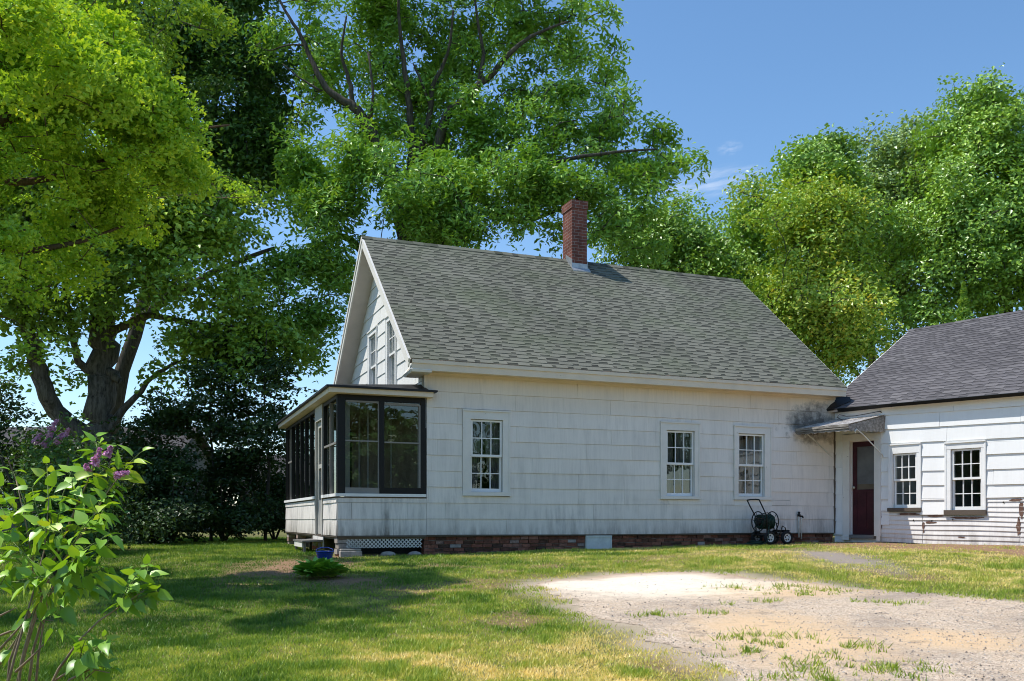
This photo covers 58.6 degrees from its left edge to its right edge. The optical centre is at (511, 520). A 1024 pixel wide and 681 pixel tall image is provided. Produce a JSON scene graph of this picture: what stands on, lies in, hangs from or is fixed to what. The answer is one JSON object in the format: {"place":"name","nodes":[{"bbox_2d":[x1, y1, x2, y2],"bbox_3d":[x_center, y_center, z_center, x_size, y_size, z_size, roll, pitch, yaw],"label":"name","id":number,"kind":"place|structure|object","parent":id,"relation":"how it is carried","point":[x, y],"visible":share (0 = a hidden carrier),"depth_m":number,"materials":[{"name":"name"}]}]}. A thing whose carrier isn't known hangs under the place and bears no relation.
{"place":"outdoors","nodes":[
{"label":"outdoors","id":0,"kind":"place"},
{"bbox_2d":[3,432,285,442],"bbox_3d":[-15.605,-3.694,37.998,22.219,1.156,0.040,0,0,-10],"label":"overhead cable","id":1,"kind":"object","parent":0,"point":[145,439],"visible":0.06,"depth_m":38.05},
{"bbox_2d":[0,529,1023,680],"bbox_3d":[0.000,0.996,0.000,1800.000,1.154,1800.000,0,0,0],"label":"lawn","id":2,"kind":"structure","parent":0,"point":[835,558],"depth_m":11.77,"materials":[{"name":"green plant"}]},
{"bbox_2d":[0,410,134,574],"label":"lilac bush","id":3,"kind":"object","parent":2,"relation":"on","point":[56,443],"visible":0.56,"depth_m":13.30,"materials":[{"name":"green plant"}]},
{"bbox_2d":[0,377,145,550],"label":"shrub","id":4,"kind":"object","parent":2,"relation":"on","point":[4,417],"visible":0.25,"depth_m":18.07,"materials":[{"name":"green plant"}]},
{"bbox_2d":[0,430,173,680],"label":"lilac bush","id":5,"kind":"object","parent":2,"relation":"on","point":[95,662],"visible":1,"depth_m":4.15,"materials":[{"name":"green plant"}]},
{"bbox_2d":[0,427,221,530],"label":"neighbouring house","id":6,"kind":"structure","parent":2,"relation":"on","point":[204,445],"depth_m":49.13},
{"bbox_2d":[1,478,24,509],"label":"window","id":7,"kind":"structure","parent":6,"relation":"in","point":[6,478],"depth_m":45.95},
{"bbox_2d":[0,0,268,364],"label":"maple tree","id":8,"kind":"object","parent":2,"relation":"on","point":[103,78],"visible":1,"depth_m":12.05,"materials":[{"name":"green plant"}]},
{"bbox_2d":[87,465,184,544],"bbox_3d":[-10.027,-0.103,22.667,4.324,2.957,3.487,0,0,0],"label":"shrub","id":9,"kind":"object","parent":2,"relation":"on","point":[129,539],"visible":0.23,"depth_m":21.86,"materials":[{"name":"green plant"}]},
{"bbox_2d":[107,390,211,505],"bbox_3d":[-9.950,-1.512,25.948,2.784,4.335,4.373,0,0,-35],"label":"young beech","id":10,"kind":"object","parent":2,"relation":"on","point":[160,443],"visible":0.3,"depth_m":25.70,"materials":[{"name":"green plant"}]},
{"bbox_2d":[0,0,339,522],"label":"maple tree","id":11,"kind":"object","parent":2,"relation":"on","point":[206,234],"visible":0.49,"depth_m":25.45,"materials":[{"name":"green plant"}]},
{"bbox_2d":[110,444,237,544],"bbox_3d":[-8.832,-0.408,23.486,3.402,3.136,4.492,0,0,0],"label":"shrub","id":12,"kind":"object","parent":2,"relation":"on","point":[183,516],"visible":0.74,"depth_m":23.13,"materials":[{"name":"green plant"}]},
{"bbox_2d":[94,333,285,540],"bbox_3d":[-8.443,-2.244,25.509,4.882,5.794,4.565,0,0,15],"label":"young beech","id":13,"kind":"object","parent":2,"relation":"on","point":[212,426],"visible":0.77,"depth_m":25.01,"materials":[{"name":"green plant"}]},
{"bbox_2d":[109,0,323,468],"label":"tall tree","id":14,"kind":"object","parent":2,"relation":"on","point":[223,68],"visible":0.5,"depth_m":31.99,"materials":[{"name":"green plant"}]},
{"bbox_2d":[161,443,285,540],"bbox_3d":[-7.690,-0.784,24.905,3.688,2.898,4.396,0,0,0],"label":"shrub","id":15,"kind":"object","parent":2,"relation":"on","point":[244,518],"visible":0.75,"depth_m":24.67,"materials":[{"name":"green plant"}]},
{"bbox_2d":[232,455,285,515],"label":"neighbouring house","id":16,"kind":"structure","parent":2,"relation":"on","point":[279,469],"depth_m":63.90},
{"bbox_2d":[216,331,317,540],"bbox_3d":[-6.632,-2.275,24.978,3.032,5.855,3.354,0,0,0],"label":"young beech","id":17,"kind":"object","parent":2,"relation":"on","point":[268,426],"visible":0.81,"depth_m":24.68,"materials":[{"name":"green plant"}]},
{"bbox_2d":[247,461,286,539],"bbox_3d":[-6.872,-0.598,27.333,2.729,2.525,3.322,0,0,0],"label":"shrub","id":18,"kind":"object","parent":2,"relation":"on","point":[280,491],"visible":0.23,"depth_m":26.90,"materials":[{"name":"green plant"}]},
{"bbox_2d":[293,535,323,551],"bbox_3d":[-4.098,0.535,18.316,0.415,0.430,1.240,0,0,-22],"label":"porch step","id":19,"kind":"object","parent":2,"relation":"on","point":[318,541],"visible":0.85,"depth_m":17.97,"materials":[{"name":"grey wood"}]},
{"bbox_2d":[292,556,350,577],"bbox_3d":[-2.748,0.671,13.037,0.907,0.311,0.838,0,0,0],"label":"hosta plant","id":20,"kind":"object","parent":2,"relation":"on","point":[316,566],"visible":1,"depth_m":12.91,"materials":[{"name":"green plant"}]},
{"bbox_2d":[315,547,333,558],"bbox_3d":[-2.874,0.551,14.000,0.284,0.268,0.284,0,0,-14],"label":"blue tub","id":21,"kind":"object","parent":2,"relation":"on","point":[325,554],"visible":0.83,"depth_m":13.90,"materials":[{"name":"plastic"}]},
{"bbox_2d":[339,549,361,556],"bbox_3d":[-2.970,0.623,16.751,0.400,0.190,0.200,0,0,-22],"label":"concrete block","id":22,"kind":"object","parent":2,"relation":"on","point":[349,552],"depth_m":16.66,"materials":[{"name":"grey concrete"}]},
{"bbox_2d":[380,551,395,555],"bbox_3d":[-2.303,0.641,16.934,0.282,0.124,0.228,0,0,0],"label":"stone","id":23,"kind":"object","parent":2,"relation":"on","point":[387,553],"visible":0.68,"depth_m":16.86,"materials":[{"name":"stone"}]},
{"bbox_2d":[408,551,420,555],"bbox_3d":[-1.823,0.637,17.098,0.249,0.108,0.200,0,0,0],"label":"stone","id":24,"kind":"object","parent":2,"relation":"on","point":[417,553],"visible":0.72,"depth_m":17.03,"materials":[{"name":"stone"}]},
{"bbox_2d":[212,0,711,382],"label":"oak tree","id":25,"kind":"object","parent":2,"relation":"on","point":[441,198],"visible":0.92,"depth_m":27.97,"materials":[{"name":"green plant"}]},
{"bbox_2d":[276,199,847,555],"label":"white house","id":26,"kind":"structure","parent":2,"relation":"on","point":[470,400],"depth_m":19.19,"materials":[{"name":"white wood"}]},
{"bbox_2d":[367,325,377,383],"bbox_3d":[-3.176,-3.604,21.359,0.264,1.708,0.920,0,0,-22],"label":"window","id":27,"kind":"structure","parent":26,"relation":"in","point":[372,339],"depth_m":21.63,"materials":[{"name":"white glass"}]},
{"bbox_2d":[384,315,396,383],"bbox_3d":[-2.522,-3.604,19.709,0.264,1.708,0.910,0,0,-22],"label":"window","id":28,"kind":"structure","parent":26,"relation":"in","point":[390,337],"depth_m":20.00,"materials":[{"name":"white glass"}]},
{"bbox_2d":[462,409,510,495],"bbox_3d":[-0.527,-1.301,17.812,0.995,1.663,0.264,0,0,-22],"label":"window","id":29,"kind":"structure","parent":26,"relation":"in","point":[497,430],"depth_m":17.85,"materials":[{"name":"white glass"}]},
{"bbox_2d":[659,421,700,498],"bbox_3d":[3.534,-1.260,19.420,0.980,1.636,0.264,0,0,-22],"label":"window","id":30,"kind":"structure","parent":26,"relation":"in","point":[688,437],"depth_m":19.46,"materials":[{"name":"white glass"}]},
{"bbox_2d":[733,425,771,499],"bbox_3d":[5.249,-1.257,20.099,0.990,1.622,0.264,0,0,-22],"label":"window","id":31,"kind":"structure","parent":26,"relation":"in","point":[759,445],"depth_m":20.14,"materials":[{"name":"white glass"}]},
{"bbox_2d":[587,182,761,287],"bbox_3d":[6.517,-6.538,37.415,7.659,14.442,7.470,0,0,0],"label":"broadleaf tree","id":32,"kind":"object","parent":2,"relation":"on","point":[689,253],"visible":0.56,"depth_m":35.40,"materials":[{"name":"green plant"}]},
{"bbox_2d":[697,165,799,315],"bbox_3d":[9.818,-6.882,38.081,6.102,15.135,6.402,0,0,0],"label":"broadleaf tree","id":33,"kind":"object","parent":2,"relation":"on","point":[755,244],"visible":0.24,"depth_m":37.04,"materials":[{"name":"green plant"}]},
{"bbox_2d":[728,499,792,544],"bbox_3d":[5.246,0.034,19.540,1.517,0.980,0.557,0,0,-22],"label":"hose reel cart","id":34,"kind":"object","parent":2,"relation":"on","point":[764,520],"visible":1,"depth_m":19.53,"materials":[{"name":"black paint"}]},
{"bbox_2d":[716,162,932,385],"bbox_3d":[10.759,-5.997,31.621,6.552,13.389,6.592,0,0,-27],"label":"broadleaf tree","id":35,"kind":"object","parent":2,"relation":"on","point":[823,304],"visible":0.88,"depth_m":30.80,"materials":[{"name":"green plant"}]},
{"bbox_2d":[765,123,926,345],"bbox_3d":[13.003,-7.762,36.763,5.540,16.929,6.225,0,0,0],"label":"broadleaf tree","id":36,"kind":"object","parent":2,"relation":"on","point":[832,151],"visible":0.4,"depth_m":35.80,"materials":[{"name":"green plant"}]},
{"bbox_2d":[795,310,1023,545],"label":"side building","id":37,"kind":"structure","parent":2,"relation":"on","point":[926,425],"depth_m":19.58,"materials":[{"name":"white wood"}]},
{"bbox_2d":[852,441,873,534],"bbox_3d":[7.863,-0.715,20.362,0.105,2.080,0.565,0,0,-38],"label":"door","id":38,"kind":"structure","parent":37,"relation":"in","point":[863,452],"depth_m":20.40,"materials":[{"name":"red wood"}]},
{"bbox_2d":[887,442,921,511],"bbox_3d":[8.465,-0.914,19.574,0.226,1.458,0.749,0,0,-38],"label":"window","id":39,"kind":"structure","parent":37,"relation":"in","point":[894,450],"depth_m":19.57,"materials":[{"name":"white wood"}]},
{"bbox_2d":[944,440,986,514],"bbox_3d":[9.258,-0.856,18.559,0.226,1.493,0.844,0,0,-38],"label":"window","id":40,"kind":"structure","parent":37,"relation":"in","point":[950,448],"depth_m":18.58,"materials":[{"name":"white wood"}]},
{"bbox_2d":[848,103,973,376],"bbox_3d":[16.874,-8.775,40.651,6.519,18.898,6.900,0,0,-27],"label":"broadleaf tree","id":41,"kind":"object","parent":2,"relation":"on","point":[885,156],"visible":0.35,"depth_m":39.44,"materials":[{"name":"green plant"}]},
{"bbox_2d":[859,63,1023,355],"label":"broadleaf tree","id":42,"kind":"object","parent":2,"relation":"on","point":[980,217],"visible":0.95,"depth_m":35.28,"materials":[{"name":"green plant"}]},
{"bbox_2d":[953,282,972,321],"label":"spruce tree","id":43,"kind":"object","parent":2,"relation":"on","point":[964,310],"visible":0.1,"depth_m":31.42,"materials":[{"name":"green plant"}]},
{"bbox_2d":[0,0,1023,507],"label":"sky","id":44,"kind":"structure","parent":0,"point":[739,78],"materials":[{"name":"blue"}]},
{"bbox_2d":[524,572,1023,680],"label":"driveway","id":45,"kind":"structure","parent":0,"point":[605,588],"depth_m":8.97,"materials":[{"name":"beige gravel"}]},
{"bbox_2d":[625,582,956,680],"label":"weeds","id":46,"kind":"object","parent":45,"relation":"on","point":[888,665],"visible":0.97,"depth_m":7.63,"materials":[{"name":"green plant"}]}
]}

